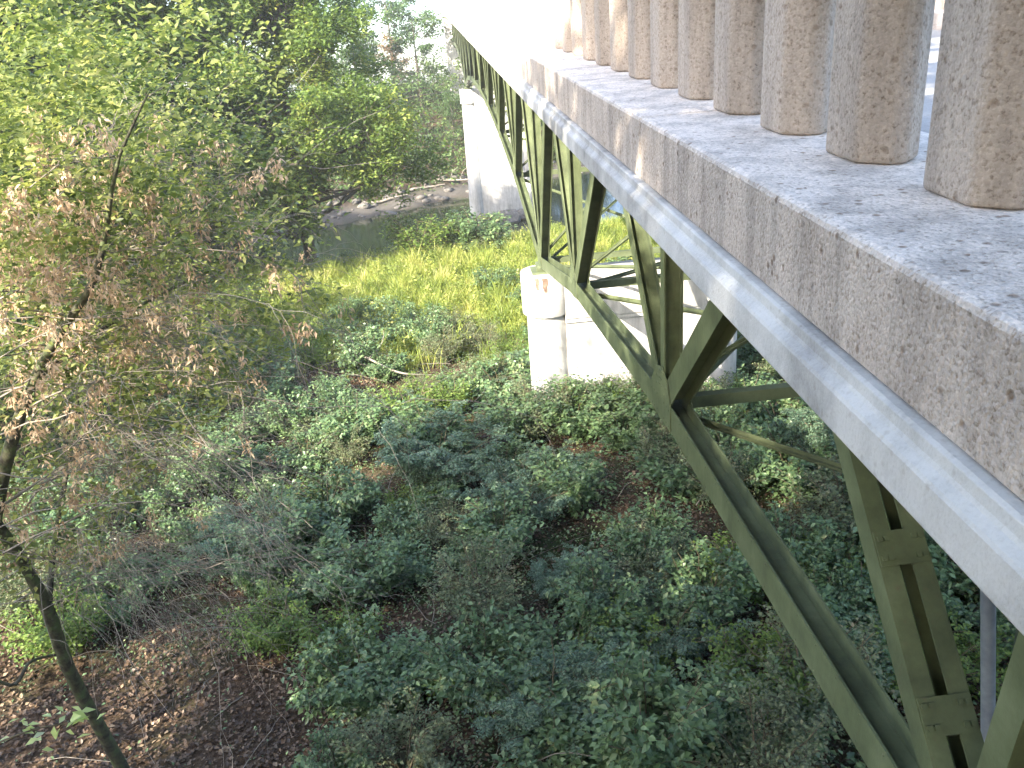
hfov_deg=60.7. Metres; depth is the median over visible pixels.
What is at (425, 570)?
leafy shrub
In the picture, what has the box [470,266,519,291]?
leafy shrub
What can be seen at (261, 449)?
leafy shrub
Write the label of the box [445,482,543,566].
leafy shrub
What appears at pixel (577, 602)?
leafy shrub
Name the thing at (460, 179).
driftwood
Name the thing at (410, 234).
light green shrub
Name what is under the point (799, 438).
feathery shrub
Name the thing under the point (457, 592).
twiggy shrub
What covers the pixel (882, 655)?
leafy shrub
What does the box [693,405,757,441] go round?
leafy shrub
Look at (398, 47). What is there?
bank tree
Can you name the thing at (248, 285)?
leafy shrub
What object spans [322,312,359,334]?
leafy shrub
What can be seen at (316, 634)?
light green shrub
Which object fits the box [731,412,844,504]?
leafy shrub
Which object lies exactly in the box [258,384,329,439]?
leafy shrub
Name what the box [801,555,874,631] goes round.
leafy shrub
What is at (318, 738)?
leafy shrub
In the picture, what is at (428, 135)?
bank undergrowth
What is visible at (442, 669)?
leafy shrub
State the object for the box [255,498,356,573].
leafy shrub
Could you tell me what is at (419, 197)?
shore stones
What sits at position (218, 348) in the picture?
twiggy shrub
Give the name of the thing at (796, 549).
leafy shrub
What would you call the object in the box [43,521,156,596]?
leafy shrub
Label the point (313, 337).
light green shrub
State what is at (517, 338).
light green shrub
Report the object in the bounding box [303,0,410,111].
bank tree
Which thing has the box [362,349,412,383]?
leafy shrub
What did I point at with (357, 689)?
leafy shrub
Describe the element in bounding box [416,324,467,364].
twiggy shrub
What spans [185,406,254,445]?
leafy shrub
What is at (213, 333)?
leafy shrub
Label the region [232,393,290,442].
leafy shrub
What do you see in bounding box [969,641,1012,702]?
light green shrub
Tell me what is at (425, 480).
feathery shrub
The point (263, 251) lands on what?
leafy shrub
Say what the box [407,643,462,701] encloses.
light green shrub
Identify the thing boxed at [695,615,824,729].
leafy shrub
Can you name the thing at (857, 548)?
leafy shrub
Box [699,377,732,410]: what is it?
leafy shrub
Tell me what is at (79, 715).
leafy sprig
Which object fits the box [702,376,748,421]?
light green shrub
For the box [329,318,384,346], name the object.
twiggy shrub
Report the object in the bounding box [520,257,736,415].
bridge pier
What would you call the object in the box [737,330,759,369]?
light green shrub
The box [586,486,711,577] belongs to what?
leafy shrub
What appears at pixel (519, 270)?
light green shrub
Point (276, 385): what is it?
leafy shrub
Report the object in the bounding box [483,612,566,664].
leafy shrub
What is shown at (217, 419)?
leafy shrub
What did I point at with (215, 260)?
leafy shrub
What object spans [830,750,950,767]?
leafy shrub
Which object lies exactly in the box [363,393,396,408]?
leafy shrub
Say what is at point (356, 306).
leafy shrub
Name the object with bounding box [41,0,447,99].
sky
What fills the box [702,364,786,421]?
leafy shrub
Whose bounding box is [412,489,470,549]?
twiggy shrub
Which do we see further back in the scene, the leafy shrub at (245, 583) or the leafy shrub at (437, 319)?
the leafy shrub at (437, 319)
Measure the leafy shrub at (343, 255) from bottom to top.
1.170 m
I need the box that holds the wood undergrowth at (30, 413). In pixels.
[0,257,272,523]
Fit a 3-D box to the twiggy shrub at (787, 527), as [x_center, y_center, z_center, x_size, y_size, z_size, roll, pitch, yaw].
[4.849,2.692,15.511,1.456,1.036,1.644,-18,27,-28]
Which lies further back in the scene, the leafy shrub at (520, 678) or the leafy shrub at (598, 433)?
the leafy shrub at (598, 433)
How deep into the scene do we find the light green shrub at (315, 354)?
28.82 m
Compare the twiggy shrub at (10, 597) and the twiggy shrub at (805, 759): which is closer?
the twiggy shrub at (805, 759)
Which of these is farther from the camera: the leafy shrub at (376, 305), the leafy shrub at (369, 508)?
the leafy shrub at (376, 305)
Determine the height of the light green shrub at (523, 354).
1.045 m
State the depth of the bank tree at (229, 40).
84.75 m
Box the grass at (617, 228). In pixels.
[0,211,659,413]
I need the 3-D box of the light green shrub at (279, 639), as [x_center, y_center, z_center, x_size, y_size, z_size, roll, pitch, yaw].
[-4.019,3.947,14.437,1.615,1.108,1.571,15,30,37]
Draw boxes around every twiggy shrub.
[0,528,83,622]
[153,331,208,382]
[194,333,243,377]
[254,357,305,389]
[265,257,307,273]
[283,403,345,440]
[314,417,372,467]
[325,677,484,767]
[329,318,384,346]
[349,749,456,767]
[398,402,460,437]
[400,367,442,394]
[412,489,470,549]
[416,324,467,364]
[419,525,544,633]
[420,323,475,358]
[425,298,479,338]
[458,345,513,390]
[459,317,508,354]
[459,318,491,346]
[469,232,500,247]
[481,369,575,447]
[600,514,689,594]
[613,367,703,423]
[626,409,711,469]
[676,437,764,503]
[696,667,838,767]
[698,371,737,408]
[709,602,906,749]
[749,353,785,384]
[769,498,819,541]
[775,442,887,546]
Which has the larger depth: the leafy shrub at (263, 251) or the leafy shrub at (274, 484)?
the leafy shrub at (263, 251)
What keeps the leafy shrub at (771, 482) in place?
on the ground at (458, 190)
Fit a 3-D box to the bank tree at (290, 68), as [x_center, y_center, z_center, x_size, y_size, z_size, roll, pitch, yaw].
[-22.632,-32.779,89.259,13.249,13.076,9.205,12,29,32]
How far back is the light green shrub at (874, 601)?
13.73 m
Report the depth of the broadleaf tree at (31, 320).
19.96 m
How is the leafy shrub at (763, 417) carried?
on the ground at (458, 190)
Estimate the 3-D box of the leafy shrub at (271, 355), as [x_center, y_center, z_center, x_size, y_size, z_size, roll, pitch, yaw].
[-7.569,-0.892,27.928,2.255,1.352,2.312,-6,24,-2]
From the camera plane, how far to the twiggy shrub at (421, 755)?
11.40 m
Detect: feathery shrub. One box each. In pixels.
[10,435,135,497]
[175,486,299,580]
[355,388,436,430]
[371,399,527,492]
[402,447,489,493]
[443,440,587,523]
[459,636,629,767]
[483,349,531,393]
[526,544,624,608]
[543,541,637,589]
[546,439,606,490]
[588,561,760,668]
[767,382,818,420]
[778,412,847,504]
[781,408,837,454]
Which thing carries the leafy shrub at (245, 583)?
on the ground at (458, 190)
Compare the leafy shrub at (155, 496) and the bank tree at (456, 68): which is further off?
the bank tree at (456, 68)
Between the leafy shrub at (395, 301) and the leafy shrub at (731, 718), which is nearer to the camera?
the leafy shrub at (731, 718)
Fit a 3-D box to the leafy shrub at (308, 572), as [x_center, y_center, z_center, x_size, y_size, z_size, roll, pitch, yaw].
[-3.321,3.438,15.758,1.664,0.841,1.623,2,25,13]
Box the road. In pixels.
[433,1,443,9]
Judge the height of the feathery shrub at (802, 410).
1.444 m
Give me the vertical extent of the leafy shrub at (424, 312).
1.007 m
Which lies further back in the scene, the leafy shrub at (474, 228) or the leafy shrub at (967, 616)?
the leafy shrub at (474, 228)
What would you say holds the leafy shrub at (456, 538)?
on the ground at (458, 190)
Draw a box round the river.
[115,171,623,287]
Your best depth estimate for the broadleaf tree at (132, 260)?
44.46 m
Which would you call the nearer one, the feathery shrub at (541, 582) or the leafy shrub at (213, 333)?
the feathery shrub at (541, 582)
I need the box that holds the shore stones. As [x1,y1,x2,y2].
[139,161,582,255]
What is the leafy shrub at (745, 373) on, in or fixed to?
on the ground at (458, 190)
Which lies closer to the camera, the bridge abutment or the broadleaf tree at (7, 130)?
the broadleaf tree at (7, 130)
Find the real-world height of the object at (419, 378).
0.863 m
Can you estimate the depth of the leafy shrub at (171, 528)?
17.59 m
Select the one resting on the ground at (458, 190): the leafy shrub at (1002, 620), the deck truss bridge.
the leafy shrub at (1002, 620)
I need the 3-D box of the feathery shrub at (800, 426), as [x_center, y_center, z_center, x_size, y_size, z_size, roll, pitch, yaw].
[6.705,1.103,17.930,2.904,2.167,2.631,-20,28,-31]
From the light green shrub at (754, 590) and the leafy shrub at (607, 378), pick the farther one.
the leafy shrub at (607, 378)
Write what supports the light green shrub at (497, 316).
on the ground at (458, 190)
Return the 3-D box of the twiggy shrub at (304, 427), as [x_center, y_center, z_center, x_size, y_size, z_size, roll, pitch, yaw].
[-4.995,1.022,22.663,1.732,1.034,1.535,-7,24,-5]
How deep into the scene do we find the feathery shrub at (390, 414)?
22.27 m
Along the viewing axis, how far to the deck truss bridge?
3.43 m
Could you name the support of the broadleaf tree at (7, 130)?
on the ground at (458, 190)
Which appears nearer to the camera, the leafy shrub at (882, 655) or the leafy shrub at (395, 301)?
the leafy shrub at (882, 655)
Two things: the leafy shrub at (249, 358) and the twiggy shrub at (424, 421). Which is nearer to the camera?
the twiggy shrub at (424, 421)
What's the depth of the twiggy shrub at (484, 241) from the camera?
45.80 m
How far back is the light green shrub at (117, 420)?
22.63 m
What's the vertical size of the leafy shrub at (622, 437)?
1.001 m
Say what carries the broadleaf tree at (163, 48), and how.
on the ground at (458, 190)
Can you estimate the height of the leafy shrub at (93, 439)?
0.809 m
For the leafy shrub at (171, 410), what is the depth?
24.13 m
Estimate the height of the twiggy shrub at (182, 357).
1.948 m
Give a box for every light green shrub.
[0,567,116,666]
[100,405,155,441]
[186,376,210,405]
[215,575,318,659]
[218,284,267,309]
[265,478,332,514]
[285,336,332,369]
[286,601,393,679]
[287,329,318,348]
[290,313,321,332]
[362,371,446,423]
[375,203,466,254]
[375,480,436,520]
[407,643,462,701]
[419,211,493,247]
[421,367,476,414]
[470,313,504,330]
[473,352,503,377]
[484,334,529,364]
[489,263,522,286]
[492,323,528,351]
[508,301,522,315]
[508,326,527,339]
[508,343,530,373]
[561,378,633,436]
[572,588,700,684]
[693,525,802,610]
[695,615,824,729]
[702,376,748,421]
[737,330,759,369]
[763,596,849,672]
[796,530,869,594]
[859,634,933,705]
[863,587,962,631]
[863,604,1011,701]
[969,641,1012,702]
[1001,632,1014,647]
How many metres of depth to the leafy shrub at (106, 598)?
15.39 m
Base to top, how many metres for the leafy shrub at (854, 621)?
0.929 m
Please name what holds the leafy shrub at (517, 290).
on the ground at (458, 190)
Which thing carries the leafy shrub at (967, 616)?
on the ground at (458, 190)
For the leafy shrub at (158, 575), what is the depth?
16.43 m
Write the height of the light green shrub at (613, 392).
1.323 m
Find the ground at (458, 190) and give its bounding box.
[0,82,1011,767]
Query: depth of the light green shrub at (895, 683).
11.95 m
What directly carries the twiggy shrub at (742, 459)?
on the ground at (458, 190)
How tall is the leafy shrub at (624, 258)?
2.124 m
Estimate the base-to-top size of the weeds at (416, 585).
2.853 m
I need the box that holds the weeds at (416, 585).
[0,319,1010,767]
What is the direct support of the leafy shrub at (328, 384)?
on the ground at (458, 190)
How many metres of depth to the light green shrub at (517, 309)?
32.96 m
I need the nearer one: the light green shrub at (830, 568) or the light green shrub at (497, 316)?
the light green shrub at (830, 568)
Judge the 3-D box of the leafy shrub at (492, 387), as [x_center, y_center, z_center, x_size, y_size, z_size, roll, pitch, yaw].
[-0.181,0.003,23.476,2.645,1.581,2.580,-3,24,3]
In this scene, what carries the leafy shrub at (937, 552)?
on the ground at (458, 190)
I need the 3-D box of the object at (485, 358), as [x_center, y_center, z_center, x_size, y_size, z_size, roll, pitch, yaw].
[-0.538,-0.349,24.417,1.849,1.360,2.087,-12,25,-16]
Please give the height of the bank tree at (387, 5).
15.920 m
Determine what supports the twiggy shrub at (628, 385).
on the ground at (458, 190)
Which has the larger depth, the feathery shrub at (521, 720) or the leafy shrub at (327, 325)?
the leafy shrub at (327, 325)
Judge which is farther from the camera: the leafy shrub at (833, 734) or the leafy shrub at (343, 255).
the leafy shrub at (343, 255)
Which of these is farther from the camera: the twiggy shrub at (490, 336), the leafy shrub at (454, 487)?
the twiggy shrub at (490, 336)
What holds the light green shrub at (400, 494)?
on the ground at (458, 190)
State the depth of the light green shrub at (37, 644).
14.33 m
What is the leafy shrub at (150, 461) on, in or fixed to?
on the ground at (458, 190)
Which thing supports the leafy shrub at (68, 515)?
on the ground at (458, 190)
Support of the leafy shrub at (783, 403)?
on the ground at (458, 190)
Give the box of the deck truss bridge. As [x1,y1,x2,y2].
[440,0,1023,767]
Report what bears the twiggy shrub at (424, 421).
on the ground at (458, 190)
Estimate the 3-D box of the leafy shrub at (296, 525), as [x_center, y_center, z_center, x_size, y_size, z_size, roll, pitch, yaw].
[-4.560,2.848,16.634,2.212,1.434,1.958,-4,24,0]
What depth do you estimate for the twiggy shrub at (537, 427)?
20.80 m
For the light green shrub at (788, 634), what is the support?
on the ground at (458, 190)
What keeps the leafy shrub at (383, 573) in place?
on the ground at (458, 190)
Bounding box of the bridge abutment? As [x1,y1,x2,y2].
[443,15,476,100]
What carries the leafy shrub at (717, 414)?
on the ground at (458, 190)
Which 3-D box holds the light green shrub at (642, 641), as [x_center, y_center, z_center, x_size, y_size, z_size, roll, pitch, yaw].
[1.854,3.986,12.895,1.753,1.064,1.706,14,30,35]
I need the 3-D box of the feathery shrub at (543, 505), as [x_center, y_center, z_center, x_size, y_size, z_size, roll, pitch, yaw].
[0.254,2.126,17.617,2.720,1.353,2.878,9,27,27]
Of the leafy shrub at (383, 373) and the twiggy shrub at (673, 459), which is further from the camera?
the leafy shrub at (383, 373)
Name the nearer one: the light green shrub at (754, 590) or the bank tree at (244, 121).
the light green shrub at (754, 590)
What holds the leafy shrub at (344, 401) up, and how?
on the ground at (458, 190)
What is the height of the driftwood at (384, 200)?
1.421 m
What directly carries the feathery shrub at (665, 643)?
on the ground at (458, 190)
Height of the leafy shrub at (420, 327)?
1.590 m
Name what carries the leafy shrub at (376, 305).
on the ground at (458, 190)
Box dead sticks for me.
[0,347,979,767]
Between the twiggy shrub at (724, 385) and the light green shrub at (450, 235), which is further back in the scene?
the light green shrub at (450, 235)
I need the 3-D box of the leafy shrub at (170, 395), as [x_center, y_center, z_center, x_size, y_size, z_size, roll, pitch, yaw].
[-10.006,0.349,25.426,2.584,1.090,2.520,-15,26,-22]
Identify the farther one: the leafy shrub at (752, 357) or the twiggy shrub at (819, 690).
the leafy shrub at (752, 357)
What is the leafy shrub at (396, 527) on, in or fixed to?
on the ground at (458, 190)
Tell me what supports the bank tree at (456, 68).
on the ground at (458, 190)
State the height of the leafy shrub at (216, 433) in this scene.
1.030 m
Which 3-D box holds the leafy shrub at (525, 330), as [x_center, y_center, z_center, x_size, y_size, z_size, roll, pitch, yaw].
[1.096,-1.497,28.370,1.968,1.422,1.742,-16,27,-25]
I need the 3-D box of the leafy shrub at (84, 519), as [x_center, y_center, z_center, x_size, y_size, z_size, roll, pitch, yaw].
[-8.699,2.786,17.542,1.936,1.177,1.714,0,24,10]
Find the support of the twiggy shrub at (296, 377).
on the ground at (458, 190)
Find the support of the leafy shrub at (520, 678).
on the ground at (458, 190)
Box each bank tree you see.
[175,1,275,134]
[207,84,278,153]
[250,2,360,112]
[289,0,360,82]
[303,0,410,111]
[332,0,447,96]
[382,0,459,107]
[387,94,423,143]
[426,17,464,89]
[426,88,463,145]
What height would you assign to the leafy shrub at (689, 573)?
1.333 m
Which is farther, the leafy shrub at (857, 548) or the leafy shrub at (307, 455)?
the leafy shrub at (307, 455)
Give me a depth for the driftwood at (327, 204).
72.58 m
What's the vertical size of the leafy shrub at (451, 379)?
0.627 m
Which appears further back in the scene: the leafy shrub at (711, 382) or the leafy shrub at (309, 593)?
the leafy shrub at (711, 382)
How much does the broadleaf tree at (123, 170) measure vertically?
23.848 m
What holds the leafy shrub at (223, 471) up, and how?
on the ground at (458, 190)
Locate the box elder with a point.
(32, 190)
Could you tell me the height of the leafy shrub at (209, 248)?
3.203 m
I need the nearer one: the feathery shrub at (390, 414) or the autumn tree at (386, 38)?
the feathery shrub at (390, 414)
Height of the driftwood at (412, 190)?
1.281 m
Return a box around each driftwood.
[321,185,338,212]
[361,185,409,203]
[408,182,444,191]
[436,167,467,181]
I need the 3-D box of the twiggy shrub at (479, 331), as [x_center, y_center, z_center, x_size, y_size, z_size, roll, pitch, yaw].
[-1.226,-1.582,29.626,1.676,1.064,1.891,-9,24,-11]
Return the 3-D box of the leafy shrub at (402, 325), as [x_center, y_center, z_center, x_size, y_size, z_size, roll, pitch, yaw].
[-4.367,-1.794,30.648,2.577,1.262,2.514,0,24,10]
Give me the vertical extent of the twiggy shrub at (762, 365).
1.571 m
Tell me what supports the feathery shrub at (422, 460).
on the ground at (458, 190)
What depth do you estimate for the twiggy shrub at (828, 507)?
15.74 m
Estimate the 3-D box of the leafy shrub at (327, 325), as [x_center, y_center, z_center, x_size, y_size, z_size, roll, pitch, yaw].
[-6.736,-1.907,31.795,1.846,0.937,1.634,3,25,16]
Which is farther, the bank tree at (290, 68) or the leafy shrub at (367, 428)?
the bank tree at (290, 68)
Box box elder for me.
[0,0,561,767]
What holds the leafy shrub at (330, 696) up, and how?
on the ground at (458, 190)
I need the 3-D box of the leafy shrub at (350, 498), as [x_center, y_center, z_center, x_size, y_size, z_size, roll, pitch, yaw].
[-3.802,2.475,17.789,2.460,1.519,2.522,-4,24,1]
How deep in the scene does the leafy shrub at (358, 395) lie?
23.80 m
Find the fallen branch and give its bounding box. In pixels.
[340,333,431,375]
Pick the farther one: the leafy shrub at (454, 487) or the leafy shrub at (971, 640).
the leafy shrub at (454, 487)
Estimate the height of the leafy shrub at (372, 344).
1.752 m
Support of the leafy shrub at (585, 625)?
on the ground at (458, 190)
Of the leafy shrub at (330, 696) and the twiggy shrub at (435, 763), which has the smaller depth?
the twiggy shrub at (435, 763)
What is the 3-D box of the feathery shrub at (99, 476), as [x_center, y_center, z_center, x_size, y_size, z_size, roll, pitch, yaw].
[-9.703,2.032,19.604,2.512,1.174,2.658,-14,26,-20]
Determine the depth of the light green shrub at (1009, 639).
12.21 m
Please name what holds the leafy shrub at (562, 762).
on the ground at (458, 190)
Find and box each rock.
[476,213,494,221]
[499,209,521,223]
[517,209,525,219]
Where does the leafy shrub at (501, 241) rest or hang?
on the ground at (458, 190)
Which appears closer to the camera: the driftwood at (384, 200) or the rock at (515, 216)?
the rock at (515, 216)
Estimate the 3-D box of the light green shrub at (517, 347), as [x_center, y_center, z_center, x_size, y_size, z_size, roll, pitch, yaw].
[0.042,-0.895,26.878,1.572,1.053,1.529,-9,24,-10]
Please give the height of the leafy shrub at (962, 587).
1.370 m
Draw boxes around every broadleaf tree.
[0,0,244,283]
[0,3,163,306]
[0,105,77,265]
[0,172,117,413]
[1,0,260,289]
[17,0,334,260]
[121,0,453,262]
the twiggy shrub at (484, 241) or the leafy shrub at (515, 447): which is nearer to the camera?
the leafy shrub at (515, 447)
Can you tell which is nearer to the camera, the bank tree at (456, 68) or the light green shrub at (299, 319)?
the light green shrub at (299, 319)
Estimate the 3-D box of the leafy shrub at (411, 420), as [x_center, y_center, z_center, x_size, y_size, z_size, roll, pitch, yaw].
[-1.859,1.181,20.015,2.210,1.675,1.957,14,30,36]
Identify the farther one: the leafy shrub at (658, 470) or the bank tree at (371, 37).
the bank tree at (371, 37)
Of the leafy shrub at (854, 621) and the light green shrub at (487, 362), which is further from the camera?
the light green shrub at (487, 362)
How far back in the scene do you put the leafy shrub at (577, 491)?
17.36 m
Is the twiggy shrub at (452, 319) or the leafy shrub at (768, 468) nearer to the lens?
the leafy shrub at (768, 468)
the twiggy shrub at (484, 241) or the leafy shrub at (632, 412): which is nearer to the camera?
the leafy shrub at (632, 412)
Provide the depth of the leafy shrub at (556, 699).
11.18 m
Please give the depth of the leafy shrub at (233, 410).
24.84 m
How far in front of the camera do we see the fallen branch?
26.29 m
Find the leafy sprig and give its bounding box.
[0,706,104,750]
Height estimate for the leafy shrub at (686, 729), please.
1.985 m
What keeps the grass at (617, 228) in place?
on the ground at (458, 190)
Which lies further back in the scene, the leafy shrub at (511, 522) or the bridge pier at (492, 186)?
the bridge pier at (492, 186)
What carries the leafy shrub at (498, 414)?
on the ground at (458, 190)
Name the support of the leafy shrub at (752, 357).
on the ground at (458, 190)
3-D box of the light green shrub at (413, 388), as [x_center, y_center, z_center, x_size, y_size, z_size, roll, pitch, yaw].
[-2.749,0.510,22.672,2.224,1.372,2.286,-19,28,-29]
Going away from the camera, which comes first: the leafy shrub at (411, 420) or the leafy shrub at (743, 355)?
the leafy shrub at (411, 420)
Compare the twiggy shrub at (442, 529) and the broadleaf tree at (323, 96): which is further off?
the broadleaf tree at (323, 96)
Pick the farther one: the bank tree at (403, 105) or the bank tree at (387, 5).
the bank tree at (387, 5)
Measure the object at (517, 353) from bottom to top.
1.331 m
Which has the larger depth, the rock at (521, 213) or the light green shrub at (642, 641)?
the rock at (521, 213)
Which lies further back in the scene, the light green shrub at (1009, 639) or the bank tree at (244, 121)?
the bank tree at (244, 121)
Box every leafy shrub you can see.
[3,476,87,550]
[9,466,108,515]
[24,483,127,548]
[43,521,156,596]
[56,563,151,632]
[82,422,137,456]
[103,456,203,528]
[122,428,184,468]
[123,370,200,414]
[125,546,193,594]
[132,401,200,437]
[142,490,228,550]
[150,235,249,276]
[162,420,249,501]
[168,426,222,458]
[171,240,247,281]
[175,399,231,429]
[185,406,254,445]
[192,322,254,349]
[192,369,251,414]
[199,333,262,385]
[210,484,329,564]
[213,438,272,476]
[220,535,295,604]
[222,354,310,411]
[225,460,287,500]
[232,278,265,292]
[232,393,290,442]
[237,241,281,267]
[248,332,308,374]
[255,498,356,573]
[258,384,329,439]
[260,555,340,616]
[266,427,345,477]
[266,457,384,540]
[281,600,413,725]
[284,537,374,600]
[291,711,379,767]
[293,754,313,767]
[300,524,417,613]
[303,392,395,451]
[305,318,352,338]
[309,369,354,401]
[309,389,388,447]
[319,383,374,412]
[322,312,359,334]
[324,294,366,320]
[325,475,386,519]
[328,320,385,375]
[330,251,368,262]
[334,622,438,727]
[338,293,389,321]
[357,310,423,345]
[360,529,446,590]
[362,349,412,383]
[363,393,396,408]
[369,491,441,545]
[378,292,416,319]
[389,388,478,462]
[390,300,446,325]
[393,594,552,725]
[400,307,451,351]
[405,470,464,511]
[414,314,460,334]
[433,367,476,391]
[436,528,489,577]
[440,206,516,245]
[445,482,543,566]
[456,237,509,251]
[456,344,531,406]
[464,434,546,485]
[467,381,551,451]
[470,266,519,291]
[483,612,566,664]
[491,707,597,767]
[500,623,671,755]
[505,285,521,303]
[513,597,630,676]
[518,647,668,767]
[519,318,528,342]
[525,367,616,444]
[526,440,616,518]
[543,538,655,645]
[559,372,623,406]
[578,407,622,440]
[578,630,743,767]
[581,372,656,421]
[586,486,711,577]
[587,409,670,451]
[603,246,659,262]
[609,379,666,432]
[616,424,757,502]
[641,539,760,630]
[643,657,753,756]
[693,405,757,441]
[696,391,744,422]
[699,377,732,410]
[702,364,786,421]
[707,404,802,449]
[708,415,787,476]
[712,650,840,767]
[722,380,818,459]
[724,347,783,386]
[729,421,806,494]
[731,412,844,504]
[736,344,748,371]
[736,491,855,578]
[737,332,769,374]
[769,595,895,710]
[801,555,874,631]
[805,502,867,573]
[810,552,912,634]
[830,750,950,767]
[835,594,892,665]
[837,476,953,571]
[903,538,979,610]
[905,555,1008,638]
[978,609,1015,659]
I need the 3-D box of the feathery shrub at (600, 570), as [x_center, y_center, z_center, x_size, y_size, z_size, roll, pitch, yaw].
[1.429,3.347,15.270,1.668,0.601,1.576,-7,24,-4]
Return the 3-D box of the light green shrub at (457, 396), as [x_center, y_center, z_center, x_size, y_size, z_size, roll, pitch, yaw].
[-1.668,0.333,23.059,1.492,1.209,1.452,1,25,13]
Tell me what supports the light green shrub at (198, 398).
on the ground at (458, 190)
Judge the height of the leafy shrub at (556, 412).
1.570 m
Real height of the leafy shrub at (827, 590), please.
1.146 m
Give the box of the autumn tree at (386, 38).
[372,32,431,100]
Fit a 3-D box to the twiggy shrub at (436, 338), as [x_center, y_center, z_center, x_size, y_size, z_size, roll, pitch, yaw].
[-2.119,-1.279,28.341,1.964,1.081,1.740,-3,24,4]
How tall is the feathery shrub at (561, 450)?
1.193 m
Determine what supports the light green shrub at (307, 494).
on the ground at (458, 190)
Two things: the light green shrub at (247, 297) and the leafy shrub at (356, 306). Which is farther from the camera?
the light green shrub at (247, 297)
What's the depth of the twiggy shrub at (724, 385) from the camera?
21.05 m
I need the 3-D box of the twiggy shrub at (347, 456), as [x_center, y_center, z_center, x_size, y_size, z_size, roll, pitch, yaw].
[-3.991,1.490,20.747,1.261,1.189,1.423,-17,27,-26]
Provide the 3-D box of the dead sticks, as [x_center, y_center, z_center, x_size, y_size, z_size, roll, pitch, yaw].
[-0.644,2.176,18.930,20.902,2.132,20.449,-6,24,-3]
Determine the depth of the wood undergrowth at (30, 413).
26.27 m
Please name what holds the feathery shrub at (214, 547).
on the ground at (458, 190)
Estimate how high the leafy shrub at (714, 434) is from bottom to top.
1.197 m
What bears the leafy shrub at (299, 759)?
on the ground at (458, 190)
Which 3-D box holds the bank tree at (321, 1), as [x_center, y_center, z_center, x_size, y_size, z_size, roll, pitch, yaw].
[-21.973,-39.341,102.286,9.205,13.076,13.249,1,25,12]
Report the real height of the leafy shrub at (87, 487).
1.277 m
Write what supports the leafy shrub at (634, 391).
on the ground at (458, 190)
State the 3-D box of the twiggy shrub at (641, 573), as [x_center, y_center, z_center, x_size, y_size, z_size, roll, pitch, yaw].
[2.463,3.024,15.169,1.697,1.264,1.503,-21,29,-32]
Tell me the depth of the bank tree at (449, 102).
84.01 m
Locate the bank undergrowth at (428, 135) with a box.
[117,68,555,223]
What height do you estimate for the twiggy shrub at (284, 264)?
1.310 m
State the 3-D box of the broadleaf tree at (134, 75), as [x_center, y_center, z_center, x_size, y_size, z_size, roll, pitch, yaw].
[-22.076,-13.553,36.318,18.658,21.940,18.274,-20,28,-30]
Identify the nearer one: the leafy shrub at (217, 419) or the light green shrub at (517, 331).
the leafy shrub at (217, 419)
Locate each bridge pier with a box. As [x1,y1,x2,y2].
[459,86,532,217]
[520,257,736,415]
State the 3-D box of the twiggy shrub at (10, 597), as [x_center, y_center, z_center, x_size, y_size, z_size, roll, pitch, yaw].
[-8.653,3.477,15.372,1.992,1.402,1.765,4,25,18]

